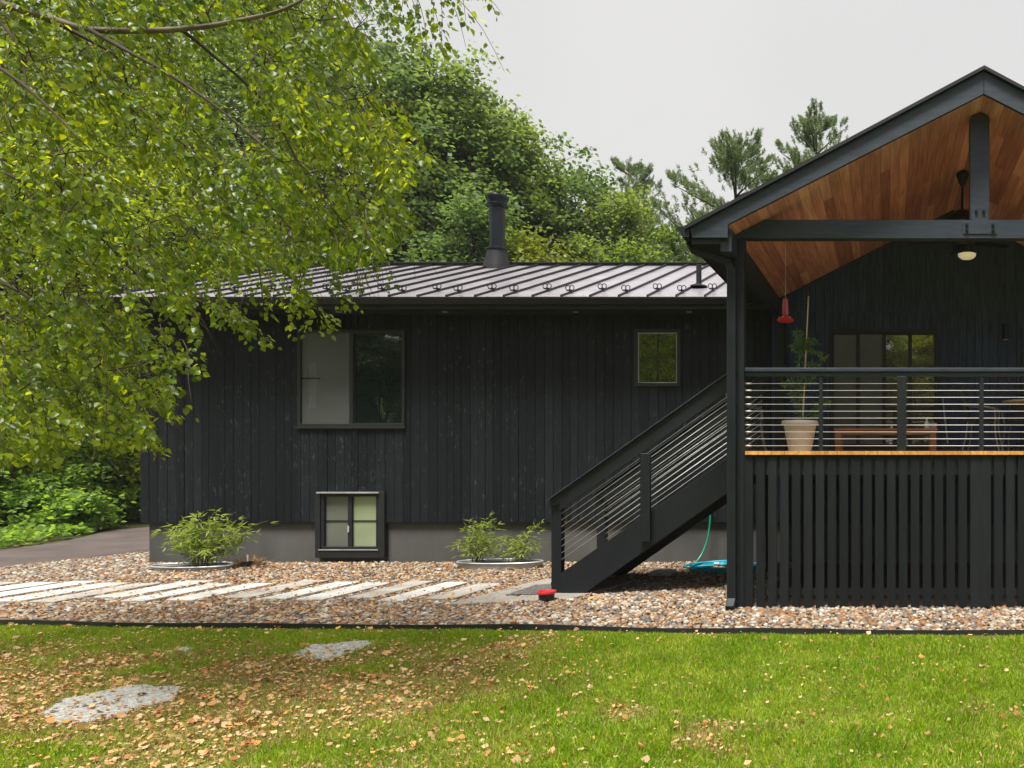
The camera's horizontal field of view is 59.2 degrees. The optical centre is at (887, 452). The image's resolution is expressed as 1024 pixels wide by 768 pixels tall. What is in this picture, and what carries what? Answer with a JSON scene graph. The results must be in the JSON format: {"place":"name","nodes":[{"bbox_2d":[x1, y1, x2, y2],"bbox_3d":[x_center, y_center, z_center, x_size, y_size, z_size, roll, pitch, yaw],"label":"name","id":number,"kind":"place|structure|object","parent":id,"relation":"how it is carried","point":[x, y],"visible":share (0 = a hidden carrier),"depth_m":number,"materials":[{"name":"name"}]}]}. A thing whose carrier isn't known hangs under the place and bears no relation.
{"place":"outdoors","nodes":[
{"label":"outdoors","id":0,"kind":"place"},
{"bbox_2d":[0,527,148,567],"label":"driveway","id":1,"kind":"structure","parent":0,"point":[117,542],"depth_m":15.50,"materials":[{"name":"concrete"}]},
{"bbox_2d":[0,513,148,549],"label":"ground","id":2,"kind":"structure","parent":0,"point":[133,523],"depth_m":18.30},
{"bbox_2d":[0,0,102,364],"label":"broadleaf tree","id":3,"kind":"object","parent":2,"relation":"on","point":[41,267],"visible":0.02,"depth_m":31.07,"materials":[{"name":"green plant"}]},
{"bbox_2d":[0,441,108,527],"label":"shrub","id":4,"kind":"object","parent":2,"relation":"on","point":[19,473],"visible":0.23,"depth_m":18.49,"materials":[{"name":"green plant"}]},
{"bbox_2d":[0,516,126,546],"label":"ground cover","id":5,"kind":"object","parent":2,"relation":"on","point":[11,533],"visible":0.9,"depth_m":17.07,"materials":[{"name":"green plant"}]},
{"bbox_2d":[0,424,131,515],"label":"shrub","id":6,"kind":"object","parent":2,"relation":"on","point":[81,469],"visible":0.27,"depth_m":19.44,"materials":[{"name":"green plant"}]},
{"bbox_2d":[0,480,135,533],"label":"shrub","id":7,"kind":"object","parent":2,"relation":"on","point":[71,502],"visible":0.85,"depth_m":18.32,"materials":[{"name":"green plant"}]},
{"bbox_2d":[26,444,139,519],"bbox_3d":[-22.372,0.943,21.552,4.290,2.733,5.029,0,0,-40],"label":"shrub","id":8,"kind":"object","parent":2,"relation":"on","point":[133,493],"visible":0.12,"depth_m":21.42,"materials":[{"name":"green plant"}]},
{"bbox_2d":[0,107,170,481],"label":"broadleaf tree","id":9,"kind":"object","parent":2,"relation":"on","point":[20,273],"visible":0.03,"depth_m":20.08,"materials":[{"name":"green plant"}]},
{"bbox_2d":[83,440,139,515],"bbox_3d":[-23.246,0.864,23.506,4.603,2.926,4.546,0,0,0],"label":"shrub","id":10,"kind":"object","parent":2,"relation":"on","point":[118,478],"visible":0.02,"depth_m":22.56,"materials":[{"name":"green plant"}]},
{"bbox_2d":[3,0,223,410],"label":"broadleaf tree","id":11,"kind":"object","parent":2,"relation":"on","point":[74,4],"visible":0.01,"depth_m":32.83,"materials":[{"name":"green plant"}]},
{"bbox_2d":[0,93,256,520],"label":"broadleaf tree","id":12,"kind":"object","parent":2,"relation":"on","point":[145,209],"visible":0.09,"depth_m":21.32,"materials":[{"name":"green plant"}]},
{"bbox_2d":[19,0,312,403],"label":"broadleaf tree","id":13,"kind":"object","parent":2,"relation":"on","point":[142,96],"visible":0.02,"depth_m":29.75,"materials":[{"name":"green plant"}]},
{"bbox_2d":[107,211,283,440],"bbox_3d":[-21.353,-2.693,23.739,6.219,9.966,5.840,0,0,19],"label":"broadleaf tree","id":14,"kind":"object","parent":2,"relation":"on","point":[185,248],"visible":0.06,"depth_m":23.41,"materials":[{"name":"green plant"}]},
{"bbox_2d":[114,0,372,284],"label":"broadleaf tree","id":15,"kind":"object","parent":2,"relation":"on","point":[222,82],"visible":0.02,"depth_m":27.72,"materials":[{"name":"green plant"}]},
{"bbox_2d":[200,0,538,270],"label":"broadleaf tree","id":16,"kind":"object","parent":2,"relation":"on","point":[397,77],"visible":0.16,"depth_m":26.44,"materials":[{"name":"green plant"}]},
{"bbox_2d":[294,30,579,261],"bbox_3d":[-16.903,-6.500,29.064,9.080,17.606,9.539,0,0,0],"label":"broadleaf tree","id":17,"kind":"object","parent":2,"relation":"on","point":[441,109],"visible":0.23,"depth_m":27.45,"materials":[{"name":"green plant"}]},
{"bbox_2d":[398,165,549,261],"bbox_3d":[-13.358,-3.396,24.703,5.575,11.386,5.553,0,0,-45],"label":"broadleaf tree","id":18,"kind":"object","parent":2,"relation":"on","point":[479,225],"visible":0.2,"depth_m":24.57,"materials":[{"name":"green plant"}]},
{"bbox_2d":[392,94,579,261],"bbox_3d":[-15.664,-5.956,31.000,7.341,16.509,8.272,0,0,0],"label":"broadleaf tree","id":19,"kind":"object","parent":2,"relation":"on","point":[527,182],"visible":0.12,"depth_m":30.09,"materials":[{"name":"green plant"}]},
{"bbox_2d":[478,217,598,261],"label":"broadleaf tree","id":20,"kind":"object","parent":2,"relation":"on","point":[531,251],"visible":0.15,"depth_m":24.82,"materials":[{"name":"green plant"}]},
{"bbox_2d":[88,193,1023,562],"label":"house","id":21,"kind":"structure","parent":2,"relation":"on","point":[424,413],"depth_m":13.28,"materials":[{"name":"black wood"}]},
{"bbox_2d":[295,330,406,428],"bbox_3d":[-9.266,-1.261,13.297,1.902,1.705,0.125,0,0,0],"label":"window","id":22,"kind":"structure","parent":21,"relation":"in","point":[356,380],"depth_m":13.29,"materials":[{"name":"clear glass"}]},
{"bbox_2d":[315,492,387,557],"bbox_3d":[-9.273,1.250,13.355,1.197,1.140,0.290,0,0,0],"label":"window","id":23,"kind":"structure","parent":21,"relation":"in","point":[347,524],"depth_m":13.28,"materials":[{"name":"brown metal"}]},
{"bbox_2d":[634,329,680,386],"bbox_3d":[-3.975,-1.633,13.300,0.798,0.990,0.100,0,0,0],"label":"window","id":24,"kind":"structure","parent":21,"relation":"in","point":[657,352],"depth_m":13.30,"materials":[{"name":"clear glass"}]},
{"bbox_2d":[695,515,710,562],"bbox_3d":[-3.177,1.418,12.953,0.103,1.055,0.739,0,0,22],"label":"supply hose","id":25,"kind":"object","parent":21,"relation":"attached to","point":[706,539],"visible":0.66,"depth_m":13.14,"materials":[{"name":"rubber"}]},
{"bbox_2d":[829,329,938,450],"bbox_3d":[-0.059,-1.074,13.305,1.892,2.108,0.110,0,0,0],"label":"glass door","id":26,"kind":"structure","parent":21,"relation":"in","point":[845,351],"depth_m":13.30,"materials":[{"name":"clear glass"}]},
{"bbox_2d":[1002,324,1008,339],"bbox_3d":[2.032,-2.067,13.215,0.110,0.268,0.130,0,0,0],"label":"wall lamp","id":27,"kind":"object","parent":21,"relation":"attached to","point":[1005,331],"visible":1,"depth_m":13.16,"materials":[{"name":"black metal"}]},
{"bbox_2d":[1022,329,1023,450],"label":"glass door","id":28,"kind":"structure","parent":21,"relation":"in","point":[1022,329],"depth_m":13.25,"materials":[{"name":"clear glass"}]},
{"bbox_2d":[494,132,662,261],"bbox_3d":[-14.705,-5.625,34.033,9.346,15.873,9.350,0,0,0],"label":"broadleaf tree","id":29,"kind":"object","parent":2,"relation":"on","point":[574,183],"visible":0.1,"depth_m":32.84,"materials":[{"name":"green plant"}]},
{"bbox_2d":[552,182,680,261],"bbox_3d":[-11.313,-4.653,32.964,7.411,13.939,7.192,0,0,0],"label":"broadleaf tree","id":30,"kind":"object","parent":2,"relation":"on","point":[623,208],"visible":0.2,"depth_m":32.44,"materials":[{"name":"green plant"}]},
{"bbox_2d":[596,155,670,258],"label":"pine tree","id":31,"kind":"object","parent":2,"relation":"on","point":[636,169],"visible":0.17,"depth_m":36.71,"materials":[{"name":"green plant"}]},
{"bbox_2d":[590,226,689,261],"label":"broadleaf tree","id":32,"kind":"object","parent":2,"relation":"on","point":[634,256],"visible":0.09,"depth_m":25.91,"materials":[{"name":"green plant"}]},
{"bbox_2d":[629,217,704,261],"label":"broadleaf tree","id":33,"kind":"object","parent":2,"relation":"on","point":[669,238],"visible":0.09,"depth_m":32.22,"materials":[{"name":"green plant"}]},
{"bbox_2d":[641,126,777,261],"bbox_3d":[-5.628,-5.197,30.159,7.473,14.753,6.604,0,0,0],"label":"pine tree","id":34,"kind":"object","parent":2,"relation":"on","point":[730,157],"visible":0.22,"depth_m":29.17,"materials":[{"name":"green plant"}]},
{"bbox_2d":[755,98,848,183],"bbox_3d":[-3.235,-6.325,32.780,6.742,17.010,7.790,0,0,0],"label":"pine tree","id":35,"kind":"object","parent":2,"relation":"on","point":[809,124],"visible":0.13,"depth_m":32.34,"materials":[{"name":"green plant"}]},
{"bbox_2d":[0,624,1023,767],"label":"lawn","id":36,"kind":"structure","parent":0,"point":[383,682],"depth_m":5.73,"materials":[{"name":"plant"}]},
{"bbox_2d":[42,684,181,724],"bbox_3d":[-5.980,1.936,5.891,0.851,0.048,0.889,0,0,0],"label":"stepping stone","id":37,"kind":"object","parent":36,"relation":"on","point":[148,698],"visible":0.6,"depth_m":5.87,"materials":[{"name":"grey stone"}]},
{"bbox_2d":[174,646,190,652],"bbox_3d":[-6.827,1.936,7.428,0.159,0.048,0.354,0,0,-40],"label":"stepping stone","id":38,"kind":"object","parent":36,"relation":"on","point":[182,648],"visible":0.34,"depth_m":7.45,"materials":[{"name":"grey stone"}]},
{"bbox_2d":[0,0,510,505],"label":"birch tree","id":39,"kind":"object","parent":36,"relation":"on","point":[44,188],"visible":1,"depth_m":5.41,"materials":[{"name":"green plant"}]},
{"bbox_2d":[293,640,374,661],"bbox_3d":[-5.422,1.936,7.441,0.707,0.048,0.766,0,0,0],"label":"stepping stone","id":40,"kind":"object","parent":36,"relation":"on","point":[321,648],"visible":0.46,"depth_m":7.48,"materials":[{"name":"grey stone"}]},
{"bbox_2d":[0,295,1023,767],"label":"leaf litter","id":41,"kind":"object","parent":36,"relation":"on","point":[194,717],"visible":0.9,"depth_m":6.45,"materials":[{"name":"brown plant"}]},
{"bbox_2d":[0,619,1023,635],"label":"lawn edging","id":42,"kind":"object","parent":36,"relation":"on","point":[554,627],"visible":0.56,"depth_m":8.32,"materials":[{"name":"black plastic"}]},
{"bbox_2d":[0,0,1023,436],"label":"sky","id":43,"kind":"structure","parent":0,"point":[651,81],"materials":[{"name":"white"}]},
{"bbox_2d":[34,563,1023,629],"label":"gravel bed","id":44,"kind":"object","parent":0,"point":[897,582],"visible":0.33,"depth_m":11.47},
{"bbox_2d":[0,582,19,585],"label":"path slab","id":45,"kind":"structure","parent":44,"relation":"on","point":[5,583],"depth_m":11.02,"materials":[{"name":"beige concrete"}]},
{"bbox_2d":[0,582,57,591],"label":"path slab","id":46,"kind":"structure","parent":44,"relation":"on","point":[17,586],"depth_m":10.82,"materials":[{"name":"concrete"}]},
{"bbox_2d":[0,581,98,597],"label":"path slab","id":47,"kind":"structure","parent":44,"relation":"on","point":[33,589],"depth_m":10.59,"materials":[{"name":"concrete"}]},
{"bbox_2d":[0,583,128,602],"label":"path slab","id":48,"kind":"structure","parent":44,"relation":"on","point":[67,590],"depth_m":10.29,"materials":[{"name":"concrete"}]},
{"bbox_2d":[28,583,159,603],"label":"path slab","id":49,"kind":"structure","parent":44,"relation":"on","point":[90,593],"depth_m":10.21,"materials":[{"name":"beige concrete"}]},
{"bbox_2d":[93,580,212,598],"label":"path slab","id":50,"kind":"structure","parent":44,"relation":"on","point":[174,586],"depth_m":10.59,"materials":[{"name":"concrete"}]},
{"bbox_2d":[120,583,232,602],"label":"path slab","id":51,"kind":"structure","parent":44,"relation":"on","point":[157,596],"depth_m":10.29,"materials":[{"name":"concrete"}]},
{"bbox_2d":[149,562,233,571],"bbox_3d":[-11.316,1.888,12.500,1.284,0.124,0.577,0,0,0],"label":"metal tub","id":52,"kind":"object","parent":44,"relation":"on","point":[181,566],"visible":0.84,"depth_m":12.36,"materials":[{"name":"metal"}]},
{"bbox_2d":[151,508,277,566],"bbox_3d":[-11.047,1.395,12.438,1.782,0.955,1.265,0,0,0],"label":"bamboo plant","id":53,"kind":"object","parent":52,"relation":"in","point":[207,550],"visible":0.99,"depth_m":12.47,"materials":[{"name":"green plant"}]},
{"bbox_2d":[166,583,272,602],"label":"path slab","id":54,"kind":"structure","parent":44,"relation":"on","point":[207,594],"depth_m":10.29,"materials":[{"name":"concrete"}]},
{"bbox_2d":[240,555,252,566],"bbox_3d":[-10.580,1.810,12.679,0.110,0.240,0.110,0,0,0],"label":"nursery pot","id":55,"kind":"object","parent":44,"relation":"on","point":[247,563],"visible":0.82,"depth_m":12.65,"materials":[{"name":"black plastic"}]},
{"bbox_2d":[224,551,278,566],"bbox_3d":[-10.621,1.781,12.807,0.894,0.298,0.598,0,0,-19],"label":"dry grass clump","id":56,"kind":"object","parent":44,"relation":"on","point":[256,562],"visible":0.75,"depth_m":12.78,"materials":[{"name":"plant"}]},
{"bbox_2d":[224,580,328,600],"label":"path slab","id":57,"kind":"structure","parent":44,"relation":"on","point":[291,586],"depth_m":10.51,"materials":[{"name":"beige concrete"}]},
{"bbox_2d":[261,582,358,601],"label":"path slab","id":58,"kind":"structure","parent":44,"relation":"on","point":[285,597],"depth_m":10.36,"materials":[{"name":"concrete"}]},
{"bbox_2d":[295,582,388,601],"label":"path slab","id":59,"kind":"structure","parent":44,"relation":"on","point":[325,596],"depth_m":10.36,"materials":[{"name":"concrete"}]},
{"bbox_2d":[347,581,433,600],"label":"path slab","id":60,"kind":"structure","parent":44,"relation":"on","point":[394,589],"depth_m":10.51,"materials":[{"name":"beige concrete"}]},
{"bbox_2d":[0,551,791,587],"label":"pebbles","id":61,"kind":"object","parent":44,"relation":"on","point":[115,567],"visible":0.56,"depth_m":11.99,"materials":[{"name":"beige gravel"}]},
{"bbox_2d":[648,569,676,575],"bbox_3d":[-3.497,1.867,11.950,0.326,0.045,0.400,0,0,0],"label":"slotted grate","id":62,"kind":"object","parent":61,"relation":"on","point":[662,572],"visible":1,"depth_m":11.88,"materials":[{"name":"metal"}]},
{"bbox_2d":[684,560,755,572],"bbox_3d":[-2.662,1.850,12.445,1.250,0.104,0.820,0,0,0],"label":"garden hose","id":63,"kind":"object","parent":61,"relation":"on","point":[700,566],"visible":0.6,"depth_m":12.26,"materials":[{"name":"teal plastic"}]},
{"bbox_2d":[377,582,468,602],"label":"path slab","id":64,"kind":"structure","parent":44,"relation":"on","point":[403,597],"depth_m":10.36,"materials":[{"name":"concrete"}]},
{"bbox_2d":[425,583,502,601],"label":"path slab","id":65,"kind":"structure","parent":44,"relation":"on","point":[464,592],"depth_m":10.36,"materials":[{"name":"beige concrete"}]},
{"bbox_2d":[456,558,543,569],"bbox_3d":[-6.414,1.873,12.720,1.426,0.154,0.577,0,0,0],"label":"metal tub","id":66,"kind":"object","parent":44,"relation":"on","point":[495,563],"visible":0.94,"depth_m":12.54,"materials":[{"name":"metal"}]},
{"bbox_2d":[445,512,512,562],"bbox_3d":[-6.736,1.401,12.729,1.001,0.881,0.819,0,0,0],"label":"bamboo plant","id":67,"kind":"object","parent":66,"relation":"in","point":[477,552],"visible":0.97,"depth_m":12.68,"materials":[{"name":"green plant"}]},
{"bbox_2d":[480,519,565,562],"bbox_3d":[-6.071,1.485,12.689,1.198,0.770,0.902,0,0,24],"label":"bamboo plant","id":68,"kind":"object","parent":66,"relation":"in","point":[520,546],"visible":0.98,"depth_m":12.73,"materials":[{"name":"green plant"}]},
{"bbox_2d":[0,584,1023,629],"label":"pebbles","id":69,"kind":"object","parent":44,"relation":"on","point":[777,618],"visible":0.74,"depth_m":9.09,"materials":[{"name":"beige gravel"}]},
{"bbox_2d":[447,578,635,606],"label":"landing slab","id":70,"kind":"structure","parent":44,"relation":"on","point":[603,585],"depth_m":10.11,"materials":[{"name":"beige concrete"}]},
{"bbox_2d":[506,584,550,595],"bbox_3d":[-4.739,1.877,10.508,0.543,0.014,0.838,0,0,0],"label":"doormat","id":71,"kind":"object","parent":70,"relation":"on","point":[532,590],"visible":0.57,"depth_m":10.39,"materials":[{"name":"grey concrete"}]},
{"bbox_2d":[536,589,556,600],"bbox_3d":[-4.362,1.827,9.828,0.236,0.115,0.236,0,0,0],"label":"pet bowl","id":72,"kind":"object","parent":70,"relation":"on","point":[546,595],"visible":1,"depth_m":9.76,"materials":[{"name":"plastic"}]},
{"bbox_2d":[546,373,761,592],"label":"staircase","id":73,"kind":"structure","parent":70,"relation":"on","point":[649,533],"depth_m":10.28,"materials":[{"name":"metal"}]},
{"bbox_2d":[678,65,1023,610],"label":"covered porch","id":74,"kind":"object","parent":44,"relation":"on","point":[890,178],"visible":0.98,"depth_m":9.40,"materials":[{"name":"black wood"}]},
{"bbox_2d":[724,394,766,450],"bbox_3d":[-2.024,-0.479,10.895,0.615,0.933,0.560,0,0,-7],"label":"porch chair","id":75,"kind":"object","parent":74,"relation":"on","point":[761,429],"visible":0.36,"depth_m":10.71,"materials":[{"name":"black metal"}]},
{"bbox_2d":[777,241,793,322],"bbox_3d":[-1.394,-2.340,10.500,0.236,1.134,0.236,0,0,0],"label":"bird feeder","id":76,"kind":"object","parent":74,"relation":"hanging from","point":[785,318],"visible":0.99,"depth_m":10.46,"materials":[{"name":"red plastic"}]},
{"bbox_2d":[781,420,818,450],"bbox_3d":[-1.179,-0.221,10.350,0.500,0.412,0.500,0,0,0],"label":"flower pot","id":77,"kind":"object","parent":74,"relation":"on","point":[799,434],"visible":0.95,"depth_m":10.19,"materials":[{"name":"beige ceramic"}]},
{"bbox_2d":[779,296,831,419],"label":"potted sapling","id":78,"kind":"object","parent":77,"relation":"on","point":[799,346],"visible":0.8,"depth_m":10.34,"materials":[{"name":"green plant"}]},
{"bbox_2d":[834,428,937,450],"bbox_3d":[-0.025,-0.182,11.475,1.518,0.333,0.550,0,0,0],"label":"table","id":79,"kind":"object","parent":74,"relation":"on","point":[841,432],"visible":0.85,"depth_m":11.22,"materials":[{"name":"brown wood"}]},
{"bbox_2d":[925,418,928,427],"bbox_3d":[0.583,-0.428,11.400,0.064,0.160,0.064,0,0,0],"label":"spray bottle","id":80,"kind":"object","parent":79,"relation":"on","point":[926,424],"visible":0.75,"depth_m":11.38,"materials":[{"name":"white plastic"}]},
{"bbox_2d":[929,423,936,427],"bbox_3d":[0.677,-0.393,11.520,0.124,0.090,0.124,0,0,0],"label":"tin can","id":81,"kind":"object","parent":79,"relation":"on","point":[932,425],"visible":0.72,"depth_m":11.47,"materials":[{"name":"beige metal"}]},
{"bbox_2d":[942,398,954,450],"bbox_3d":[0.994,-0.476,12.919,0.220,0.911,0.699,0,0,0],"label":"broom","id":82,"kind":"object","parent":74,"relation":"on","point":[947,446],"visible":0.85,"depth_m":12.57,"materials":[{"name":"wood"}]},
{"bbox_2d":[909,171,1010,259],"bbox_3d":[1.094,-3.506,11.442,1.556,1.288,1.521,0,0,0],"label":"ceiling fan","id":83,"kind":"object","parent":74,"relation":"hanging from","point":[964,250],"visible":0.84,"depth_m":11.33,"materials":[{"name":"black metal"}]},
{"bbox_2d":[958,386,1003,450],"bbox_3d":[1.332,-0.479,11.010,0.615,0.933,0.560,0,0,15],"label":"porch chair","id":84,"kind":"object","parent":74,"relation":"on","point":[964,407],"visible":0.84,"depth_m":10.98,"materials":[{"name":"black metal"}]},
{"bbox_2d":[1001,395,1023,450],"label":"porch chair","id":85,"kind":"object","parent":74,"relation":"on","point":[1017,413],"visible":0.85,"depth_m":12.56,"materials":[{"name":"black metal"}]},
{"bbox_2d":[1002,399,1023,450],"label":"bistro table","id":86,"kind":"object","parent":74,"relation":"on","point":[1018,401],"visible":0.95,"depth_m":11.19,"materials":[{"name":"metal"}]}
]}

